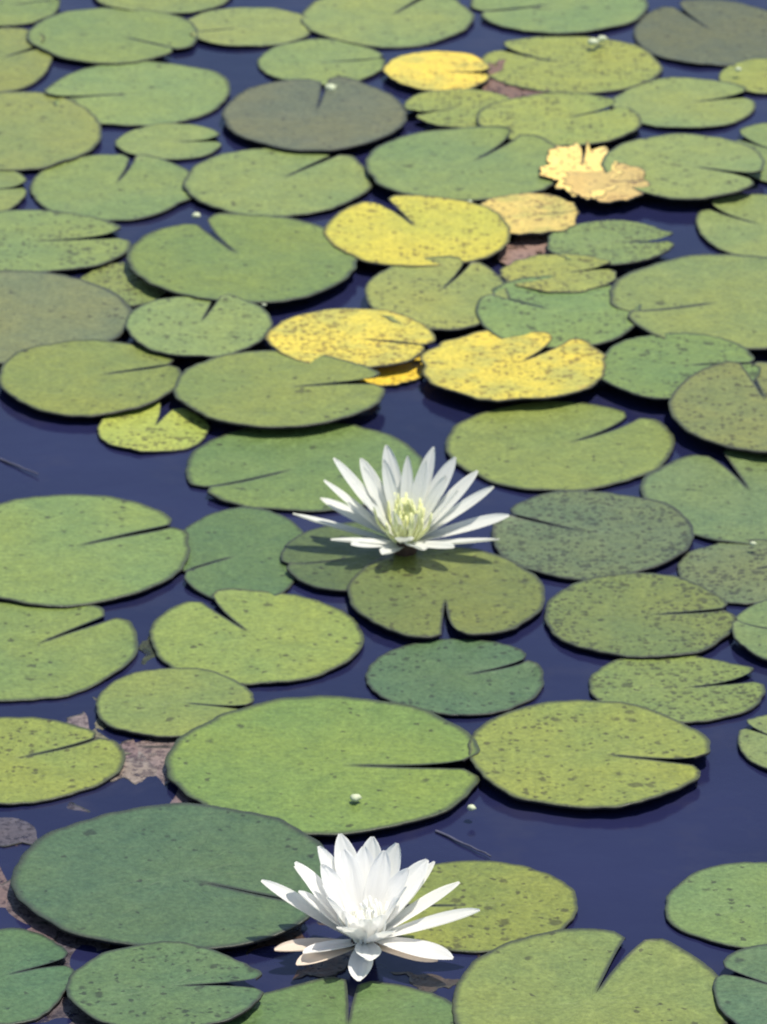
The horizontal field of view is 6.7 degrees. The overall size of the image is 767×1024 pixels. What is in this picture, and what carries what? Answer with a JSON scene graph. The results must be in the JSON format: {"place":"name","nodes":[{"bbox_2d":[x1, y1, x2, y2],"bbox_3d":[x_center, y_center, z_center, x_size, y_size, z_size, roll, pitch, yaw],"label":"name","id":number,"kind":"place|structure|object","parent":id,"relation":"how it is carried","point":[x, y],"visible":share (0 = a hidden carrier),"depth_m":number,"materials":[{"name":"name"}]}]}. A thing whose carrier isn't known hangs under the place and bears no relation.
{"place":"outdoors","nodes":[
{"label":"outdoors","id":0,"kind":"place"},
{"bbox_2d":[0,0,766,1023],"bbox_3d":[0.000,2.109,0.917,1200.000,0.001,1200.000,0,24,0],"label":"pond water","id":1,"kind":"structure","parent":0,"point":[624,872],"depth_m":5.54,"materials":[{"name":"blue liquid"}]},
{"bbox_2d":[0,165,26,210],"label":"lily pad","id":2,"kind":"object","parent":1,"relation":"on","point":[12,198],"visible":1,"depth_m":6.49,"materials":[{"name":"green plant"}]},
{"bbox_2d":[0,458,38,474],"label":"twig","id":3,"kind":"object","parent":1,"relation":"on","point":[6,461],"visible":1,"depth_m":5.86,"materials":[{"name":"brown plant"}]},
{"bbox_2d":[0,27,52,91],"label":"lily pad","id":4,"kind":"object","parent":1,"relation":"on","point":[23,70],"visible":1,"depth_m":6.85,"materials":[{"name":"green plant"}]},
{"bbox_2d":[0,842,59,940],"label":"decaying leaf","id":5,"kind":"object","parent":1,"relation":"on","point":[51,933],"visible":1,"depth_m":5.03,"materials":[{"name":"plant"}]},
{"bbox_2d":[0,0,60,26],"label":"lily pad","id":6,"kind":"object","parent":1,"relation":"on","point":[15,13],"visible":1,"depth_m":7.00,"materials":[{"name":"green plant"}]},
{"bbox_2d":[0,928,73,1023],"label":"lily pad","id":7,"kind":"object","parent":1,"relation":"on","point":[31,996],"visible":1,"depth_m":4.95,"materials":[{"name":"green plant"}]},
{"bbox_2d":[0,879,78,969],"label":"decaying leaf","id":8,"kind":"object","parent":1,"relation":"on","point":[13,902],"visible":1,"depth_m":5.05,"materials":[{"name":"plant"}]},
{"bbox_2d":[0,802,89,847],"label":"decaying leaf","id":9,"kind":"object","parent":1,"relation":"on","point":[12,831],"visible":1,"depth_m":5.18,"materials":[{"name":"plant"}]},
{"bbox_2d":[0,91,101,171],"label":"lily pad","id":10,"kind":"object","parent":1,"relation":"on","point":[39,131],"visible":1,"depth_m":6.65,"materials":[{"name":"green plant"}]},
{"bbox_2d":[0,717,125,805],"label":"lily pad","id":11,"kind":"object","parent":1,"relation":"on","point":[33,779],"visible":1,"depth_m":5.29,"materials":[{"name":"green plant"}]},
{"bbox_2d":[0,209,130,272],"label":"lily pad","id":12,"kind":"object","parent":1,"relation":"on","point":[26,235],"visible":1,"depth_m":6.36,"materials":[{"name":"green plant"}]},
{"bbox_2d":[0,270,131,364],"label":"lily pad","id":13,"kind":"object","parent":1,"relation":"on","point":[37,308],"visible":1,"depth_m":6.19,"materials":[{"name":"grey plant"}]},
{"bbox_2d":[36,996,99,1023],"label":"decaying leaf","id":14,"kind":"object","parent":1,"relation":"on","point":[64,1007],"visible":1,"depth_m":4.90,"materials":[{"name":"brown plant"}]},
{"bbox_2d":[0,601,137,702],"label":"lily pad","id":15,"kind":"object","parent":1,"relation":"on","point":[34,667],"visible":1,"depth_m":5.49,"materials":[{"name":"green plant"}]},
{"bbox_2d":[38,938,110,967],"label":"decaying leaf","id":16,"kind":"object","parent":1,"relation":"on","point":[71,947],"visible":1,"depth_m":5.00,"materials":[{"name":"brown plant"}]},
{"bbox_2d":[0,339,181,417],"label":"lily pad","id":17,"kind":"object","parent":1,"relation":"on","point":[71,379],"visible":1,"depth_m":6.03,"materials":[{"name":"green plant"}]},
{"bbox_2d":[51,697,131,755],"bbox_3d":[-0.237,0.179,5.358,0.094,0.005,0.129,0,24,0],"label":"decaying leaf","id":18,"kind":"object","parent":1,"relation":"on","point":[99,724],"visible":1,"depth_m":5.35,"materials":[{"name":"brown plant"}]},
{"bbox_2d":[0,494,189,608],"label":"lily pad","id":19,"kind":"object","parent":1,"relation":"on","point":[43,564],"visible":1,"depth_m":5.68,"materials":[{"name":"green plant"}]},
{"bbox_2d":[29,154,192,221],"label":"lily pad","id":20,"kind":"object","parent":1,"relation":"on","point":[145,186],"visible":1,"depth_m":6.51,"materials":[{"name":"green plant"}]},
{"bbox_2d":[26,8,198,64],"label":"lily pad","id":21,"kind":"object","parent":1,"relation":"on","point":[95,36],"visible":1,"depth_m":6.92,"materials":[{"name":"green plant"}]},
{"bbox_2d":[66,711,177,785],"bbox_3d":[-0.207,0.191,5.329,0.133,0.005,0.182,0,24,0],"label":"decaying leaf","id":22,"kind":"object","parent":1,"relation":"on","point":[145,747],"visible":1,"depth_m":5.32,"materials":[{"name":"brown plant"}]},
{"bbox_2d":[80,262,166,307],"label":"lily pad","id":23,"kind":"object","parent":1,"relation":"on","point":[119,278],"visible":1,"depth_m":6.27,"materials":[{"name":"green plant"}]},
{"bbox_2d":[44,61,230,126],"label":"lily pad","id":24,"kind":"object","parent":1,"relation":"on","point":[147,93],"visible":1,"depth_m":6.76,"materials":[{"name":"green plant"}]},
{"bbox_2d":[110,740,174,784],"bbox_3d":[-0.197,0.196,5.320,0.089,0.004,0.140,0,23,0],"label":"decaying leaf","id":25,"kind":"object","parent":1,"relation":"on","point":[131,768],"visible":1,"depth_m":5.29,"materials":[{"name":"brown plant"}]},
{"bbox_2d":[138,636,155,664],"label":"decaying leaf","id":26,"kind":"object","parent":1,"relation":"on","point":[146,645],"visible":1,"depth_m":5.50,"materials":[{"name":"plant"}]},
{"bbox_2d":[97,402,210,452],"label":"lily pad","id":27,"kind":"object","parent":1,"relation":"on","point":[174,430],"visible":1,"depth_m":5.93,"materials":[{"name":"green plant"}]},
{"bbox_2d":[120,739,196,802],"bbox_3d":[-0.176,0.210,5.287,0.101,0.006,0.152,0,23,0],"label":"decaying leaf","id":28,"kind":"object","parent":1,"relation":"on","point":[129,746],"visible":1,"depth_m":5.31,"materials":[{"name":"brown plant"}]},
{"bbox_2d":[96,0,229,14],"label":"lily pad","id":29,"kind":"object","parent":1,"relation":"on","point":[177,7],"visible":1,"depth_m":7.02,"materials":[{"name":"green plant"}]},
{"bbox_2d":[66,941,263,1023],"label":"lily pad","id":30,"kind":"object","parent":1,"relation":"on","point":[140,984],"visible":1,"depth_m":4.91,"materials":[{"name":"green plant"}]},
{"bbox_2d":[10,803,323,949],"bbox_3d":[-0.164,0.284,5.090,0.254,0.006,0.254,0,23,0],"label":"lily pad","id":31,"kind":"object","parent":1,"relation":"on","point":[136,876],"visible":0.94,"depth_m":5.09,"materials":[{"name":"green plant"}]},
{"bbox_2d":[115,123,221,160],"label":"lily pad","id":32,"kind":"object","parent":1,"relation":"on","point":[163,140],"visible":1,"depth_m":6.63,"materials":[{"name":"green plant"}]},
{"bbox_2d":[95,668,253,738],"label":"lily pad","id":33,"kind":"object","parent":1,"relation":"on","point":[163,703],"visible":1,"depth_m":5.39,"materials":[{"name":"green plant"}]},
{"bbox_2d":[191,212,200,217],"bbox_3d":[-0.185,-0.292,6.411,0.010,0.005,0.010,0,24,0],"label":"petal fragment","id":34,"kind":"object","parent":1,"relation":"on","point":[196,215],"visible":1,"depth_m":6.41,"materials":[{"name":"white plant"}]},
{"bbox_2d":[125,294,272,357],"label":"lily pad","id":35,"kind":"object","parent":1,"relation":"on","point":[179,326],"visible":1,"depth_m":6.13,"materials":[{"name":"green plant"}]},
{"bbox_2d":[126,213,357,303],"bbox_3d":[-0.136,-0.245,6.295,0.226,0.007,0.233,0,24,0],"label":"lily pad","id":36,"kind":"object","parent":1,"relation":"on","point":[269,259],"visible":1,"depth_m":6.29,"materials":[{"name":"green plant"}]},
{"bbox_2d":[181,506,303,601],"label":"lily pad","id":37,"kind":"object","parent":1,"relation":"on","point":[246,544],"visible":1,"depth_m":5.68,"materials":[{"name":"green plant"}]},
{"bbox_2d":[187,7,310,47],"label":"lily pad","id":38,"kind":"object","parent":1,"relation":"on","point":[261,27],"visible":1,"depth_m":6.95,"materials":[{"name":"green plant"}]},
{"bbox_2d":[149,588,364,686],"bbox_3d":[-0.107,0.105,5.516,0.183,0.008,0.193,0,24,0],"label":"lily pad","id":39,"kind":"object","parent":1,"relation":"on","point":[291,638],"visible":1,"depth_m":5.51,"materials":[{"name":"green plant"}]},
{"bbox_2d":[182,147,371,217],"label":"lily pad","id":40,"kind":"object","parent":1,"relation":"on","point":[257,181],"visible":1,"depth_m":6.51,"materials":[{"name":"green plant"}]},
{"bbox_2d":[173,350,384,428],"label":"lily pad","id":41,"kind":"object","parent":1,"relation":"on","point":[244,389],"visible":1,"depth_m":5.99,"materials":[{"name":"green plant"}]},
{"bbox_2d":[245,922,351,979],"bbox_3d":[-0.060,0.336,4.996,0.092,0.005,0.104,0,24,0],"label":"decaying leaf","id":42,"kind":"object","parent":1,"relation":"on","point":[334,966],"visible":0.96,"depth_m":4.97,"materials":[{"name":"brown plant"}]},
{"bbox_2d":[185,422,423,512],"bbox_3d":[-0.070,-0.042,5.856,0.216,0.006,0.208,0,24,0],"label":"lily pad","id":43,"kind":"object","parent":1,"relation":"on","point":[300,464],"visible":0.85,"depth_m":5.86,"materials":[{"name":"green plant"}]},
{"bbox_2d":[221,76,406,151],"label":"lily pad","id":44,"kind":"object","parent":1,"relation":"on","point":[291,115],"visible":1,"depth_m":6.68,"materials":[{"name":"grey plant"}]},
{"bbox_2d":[324,84,335,89],"bbox_3d":[-0.054,-0.441,6.752,0.011,0.007,0.013,13,27,27],"label":"petal fragment","id":45,"kind":"object","parent":44,"relation":"on","point":[330,86],"visible":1,"depth_m":6.75,"materials":[{"name":"white plant"}]},
{"bbox_2d":[257,38,385,86],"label":"lily pad","id":46,"kind":"object","parent":1,"relation":"on","point":[314,59],"visible":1,"depth_m":6.85,"materials":[{"name":"green plant"}]},
{"bbox_2d":[164,695,479,836],"bbox_3d":[-0.050,0.205,5.277,0.257,0.008,0.259,0,24,0],"label":"lily pad","id":47,"kind":"object","parent":1,"relation":"on","point":[296,762],"visible":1,"depth_m":5.28,"materials":[{"name":"green plant"}]},
{"bbox_2d":[350,794,361,801],"bbox_3d":[-0.022,0.229,5.212,0.010,0.005,0.010,0,24,0],"label":"petal fragment","id":48,"kind":"object","parent":47,"relation":"on","point":[355,797],"visible":1,"depth_m":5.21,"materials":[{"name":"white plant"}]},
{"bbox_2d":[224,977,453,1023],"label":"lily pad","id":49,"kind":"object","parent":1,"relation":"on","point":[321,1001],"visible":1,"depth_m":4.90,"materials":[{"name":"green plant"}]},
{"bbox_2d":[265,308,435,368],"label":"lily pad","id":50,"kind":"object","parent":1,"relation":"on","point":[348,334],"visible":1,"depth_m":6.11,"materials":[{"name":"yellow plant"}]},
{"bbox_2d":[280,522,425,592],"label":"lily pad","id":51,"kind":"object","parent":1,"relation":"on","point":[301,554],"visible":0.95,"depth_m":5.66,"materials":[{"name":"green plant"}]},
{"bbox_2d":[261,833,479,980],"bbox_3d":[-0.010,0.482,5.037,0.168,0.465,0.112,0,24,0],"label":"water lily flower","id":52,"kind":"object","parent":1,"relation":"on","point":[364,895],"visible":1,"depth_m":4.97,"materials":[{"name":"white plant"}]},
{"bbox_2d":[300,0,474,48],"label":"lily pad","id":53,"kind":"object","parent":1,"relation":"on","point":[379,24],"visible":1,"depth_m":6.97,"materials":[{"name":"green plant"}]},
{"bbox_2d":[354,340,424,387],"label":"lily pad","id":54,"kind":"object","parent":1,"relation":"on","point":[398,375],"visible":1,"depth_m":6.05,"materials":[{"name":"yellow plant"}]},
{"bbox_2d":[293,445,508,556],"bbox_3d":[0.015,0.176,5.739,0.189,0.469,0.107,0,24,0],"label":"water lily flower","id":55,"kind":"object","parent":1,"relation":"on","point":[409,518],"visible":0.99,"depth_m":5.67,"materials":[{"name":"white plant"}]},
{"bbox_2d":[323,194,510,266],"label":"lily pad","id":56,"kind":"object","parent":1,"relation":"on","point":[378,234],"visible":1,"depth_m":6.36,"materials":[{"name":"yellow plant"}]},
{"bbox_2d":[382,51,489,91],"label":"lily pad","id":57,"kind":"object","parent":1,"relation":"on","point":[424,71],"visible":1,"depth_m":6.81,"materials":[{"name":"yellow plant"}]},
{"bbox_2d":[391,936,480,991],"bbox_3d":[0.037,0.338,4.994,0.079,0.007,0.142,0,24,0],"label":"decaying leaf","id":58,"kind":"object","parent":1,"relation":"on","point":[430,983],"visible":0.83,"depth_m":4.95,"materials":[{"name":"plant"}]},
{"bbox_2d":[365,256,509,331],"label":"lily pad","id":59,"kind":"object","parent":1,"relation":"on","point":[418,294],"visible":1,"depth_m":6.21,"materials":[{"name":"green plant"}]},
{"bbox_2d":[347,547,544,638],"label":"lily pad","id":60,"kind":"object","parent":1,"relation":"on","point":[483,592],"visible":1,"depth_m":5.59,"materials":[{"name":"green plant"}]},
{"bbox_2d":[365,639,543,716],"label":"lily pad","id":61,"kind":"object","parent":1,"relation":"on","point":[426,675],"visible":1,"depth_m":5.44,"materials":[{"name":"green plant"}]},
{"bbox_2d":[403,88,510,128],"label":"lily pad","id":62,"kind":"object","parent":1,"relation":"on","point":[464,106],"visible":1,"depth_m":6.71,"materials":[{"name":"green plant"}]},
{"bbox_2d":[365,126,556,201],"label":"lily pad","id":63,"kind":"object","parent":1,"relation":"on","point":[454,163],"visible":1,"depth_m":6.54,"materials":[{"name":"green plant"}]},
{"bbox_2d":[435,830,491,856],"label":"twig","id":64,"kind":"object","parent":1,"relation":"on","point":[452,838],"visible":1,"depth_m":5.16,"materials":[{"name":"grey wood"}]},
{"bbox_2d":[467,804,475,810],"bbox_3d":[0.070,0.236,5.196,0.008,0.004,0.009,0,24,0],"label":"petal fragment","id":65,"kind":"object","parent":1,"relation":"on","point":[471,807],"visible":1,"depth_m":5.19,"materials":[{"name":"white plant"}]},
{"bbox_2d":[396,860,577,954],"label":"lily pad","id":66,"kind":"object","parent":1,"relation":"on","point":[511,902],"visible":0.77,"depth_m":5.06,"materials":[{"name":"green plant"}]},
{"bbox_2d":[420,330,606,402],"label":"lily pad","id":67,"kind":"object","parent":1,"relation":"on","point":[485,365],"visible":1,"depth_m":6.04,"materials":[{"name":"yellow plant"}]},
{"bbox_2d":[479,59,547,97],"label":"leaf","id":68,"kind":"object","parent":1,"relation":"on","point":[492,85],"visible":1,"depth_m":6.78,"materials":[{"name":"brown plant"}]},
{"bbox_2d":[496,233,549,265],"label":"leaf","id":69,"kind":"object","parent":1,"relation":"on","point":[533,244],"visible":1,"depth_m":6.35,"materials":[{"name":"brown plant"}]},
{"bbox_2d":[480,192,579,235],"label":"lily pad","id":70,"kind":"object","parent":1,"relation":"on","point":[528,213],"visible":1,"depth_m":6.41,"materials":[{"name":"yellow plant"}]},
{"bbox_2d":[499,254,616,293],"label":"lily pad","id":71,"kind":"object","parent":1,"relation":"on","point":[567,279],"visible":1,"depth_m":6.26,"materials":[{"name":"green plant"}]},
{"bbox_2d":[475,275,641,348],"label":"lily pad","id":72,"kind":"object","parent":1,"relation":"on","point":[593,317],"visible":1,"depth_m":6.16,"materials":[{"name":"green plant"}]},
{"bbox_2d":[476,92,641,146],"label":"lily pad","id":73,"kind":"object","parent":1,"relation":"on","point":[549,117],"visible":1,"depth_m":6.67,"materials":[{"name":"green plant"}]},
{"bbox_2d":[470,0,648,34],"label":"lily pad","id":74,"kind":"object","parent":1,"relation":"on","point":[558,17],"visible":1,"depth_m":6.99,"materials":[{"name":"green plant"}]},
{"bbox_2d":[445,400,674,491],"bbox_3d":[0.160,-0.060,5.898,0.209,0.006,0.209,0,23,0],"label":"lily pad","id":75,"kind":"object","parent":1,"relation":"on","point":[529,446],"visible":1,"depth_m":5.90,"materials":[{"name":"green plant"}]},
{"bbox_2d":[481,36,662,94],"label":"lily pad","id":76,"kind":"object","parent":1,"relation":"on","point":[580,64],"visible":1,"depth_m":6.84,"materials":[{"name":"green plant"}]},
{"bbox_2d":[587,38,598,44],"bbox_3d":[0.222,-0.498,6.883,0.013,0.006,0.010,0,24,0],"label":"petal fragment","id":77,"kind":"object","parent":76,"relation":"on","point":[593,41],"visible":1,"depth_m":6.88,"materials":[{"name":"white plant"}]},
{"bbox_2d":[597,36,607,41],"bbox_3d":[0.231,-0.502,6.893,0.013,0.006,0.010,-9,25,-20],"label":"petal fragment","id":78,"kind":"object","parent":76,"relation":"on","point":[602,38],"visible":1,"depth_m":6.89,"materials":[{"name":"white plant"}]},
{"bbox_2d":[538,141,623,200],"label":"lily pad","id":79,"kind":"object","parent":1,"relation":"on","point":[561,160],"visible":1,"depth_m":6.53,"materials":[{"name":"yellow plant"}]},
{"bbox_2d":[467,699,710,809],"bbox_3d":[0.168,0.196,5.292,0.198,0.007,0.200,0,24,0],"label":"lily pad","id":80,"kind":"object","parent":1,"relation":"on","point":[560,754],"visible":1,"depth_m":5.29,"materials":[{"name":"green plant"}]},
{"bbox_2d":[452,928,728,1023],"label":"lily pad","id":81,"kind":"object","parent":1,"relation":"on","point":[554,977],"visible":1,"depth_m":4.93,"materials":[{"name":"green plant"}]},
{"bbox_2d":[491,490,693,581],"bbox_3d":[0.184,0.019,5.708,0.178,0.008,0.193,0,24,0],"label":"lily pad","id":82,"kind":"object","parent":1,"relation":"on","point":[612,533],"visible":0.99,"depth_m":5.71,"materials":[{"name":"green plant"}]},
{"bbox_2d":[562,163,649,203],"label":"lily pad","id":83,"kind":"object","parent":1,"relation":"on","point":[582,184],"visible":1,"depth_m":6.49,"materials":[{"name":"yellow plant"}]},
{"bbox_2d":[547,220,673,265],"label":"lily pad","id":84,"kind":"object","parent":1,"relation":"on","point":[616,242],"visible":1,"depth_m":6.34,"materials":[{"name":"green plant"}]},
{"bbox_2d":[544,572,735,658],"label":"lily pad","id":85,"kind":"object","parent":1,"relation":"on","point":[610,614],"visible":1,"depth_m":5.55,"materials":[{"name":"green plant"}]},
{"bbox_2d":[589,655,765,724],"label":"lily pad","id":86,"kind":"object","parent":1,"relation":"on","point":[666,686],"visible":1,"depth_m":5.42,"materials":[{"name":"green plant"}]},
{"bbox_2d":[601,333,760,399],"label":"lily pad","id":87,"kind":"object","parent":1,"relation":"on","point":[652,367],"visible":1,"depth_m":6.06,"materials":[{"name":"green plant"}]},
{"bbox_2d":[601,133,764,200],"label":"lily pad","id":88,"kind":"object","parent":1,"relation":"on","point":[671,164],"visible":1,"depth_m":6.54,"materials":[{"name":"green plant"}]},
{"bbox_2d":[611,77,755,128],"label":"lily pad","id":89,"kind":"object","parent":1,"relation":"on","point":[667,103],"visible":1,"depth_m":6.73,"materials":[{"name":"green plant"}]},
{"bbox_2d":[609,254,766,350],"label":"lily pad","id":90,"kind":"object","parent":1,"relation":"on","point":[728,292],"visible":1,"depth_m":6.20,"materials":[{"name":"green plant"}]},
{"bbox_2d":[633,0,766,66],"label":"lily pad","id":91,"kind":"object","parent":1,"relation":"on","point":[735,34],"visible":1,"depth_m":6.93,"materials":[{"name":"grey plant"}]},
{"bbox_2d":[640,449,766,544],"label":"lily pad","id":92,"kind":"object","parent":1,"relation":"on","point":[709,498],"visible":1,"depth_m":5.80,"materials":[{"name":"green plant"}]},
{"bbox_2d":[665,862,766,949],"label":"lily pad","id":93,"kind":"object","parent":1,"relation":"on","point":[724,905],"visible":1,"depth_m":5.06,"materials":[{"name":"green plant"}]},
{"bbox_2d":[668,361,766,453],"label":"lily pad","id":94,"kind":"object","parent":1,"relation":"on","point":[724,405],"visible":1,"depth_m":5.95,"materials":[{"name":"green plant"}]},
{"bbox_2d":[677,539,766,605],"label":"lily pad","id":95,"kind":"object","parent":1,"relation":"on","point":[728,573],"visible":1,"depth_m":5.64,"materials":[{"name":"green plant"}]},
{"bbox_2d":[696,194,766,256],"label":"lily pad","id":96,"kind":"object","parent":1,"relation":"on","point":[723,233],"visible":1,"depth_m":6.41,"materials":[{"name":"green plant"}]},
{"bbox_2d":[713,944,766,1023],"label":"lily pad","id":97,"kind":"object","parent":1,"relation":"on","point":[740,1000],"visible":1,"depth_m":4.92,"materials":[{"name":"green plant"}]},
{"bbox_2d":[718,58,766,94],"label":"lily pad","id":98,"kind":"object","parent":1,"relation":"on","point":[751,76],"visible":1,"depth_m":6.81,"materials":[{"name":"green plant"}]},
{"bbox_2d":[732,600,766,661],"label":"lily pad","id":99,"kind":"object","parent":1,"relation":"on","point":[749,637],"visible":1,"depth_m":5.52,"materials":[{"name":"green plant"}]},
{"bbox_2d":[735,122,766,183],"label":"lily pad","id":100,"kind":"object","parent":1,"relation":"on","point":[756,133],"visible":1,"depth_m":6.63,"materials":[{"name":"green plant"}]},
{"bbox_2d":[738,714,766,770],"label":"lily pad","id":101,"kind":"object","parent":1,"relation":"on","point":[752,745],"visible":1,"depth_m":5.32,"materials":[{"name":"green plant"}]}
]}

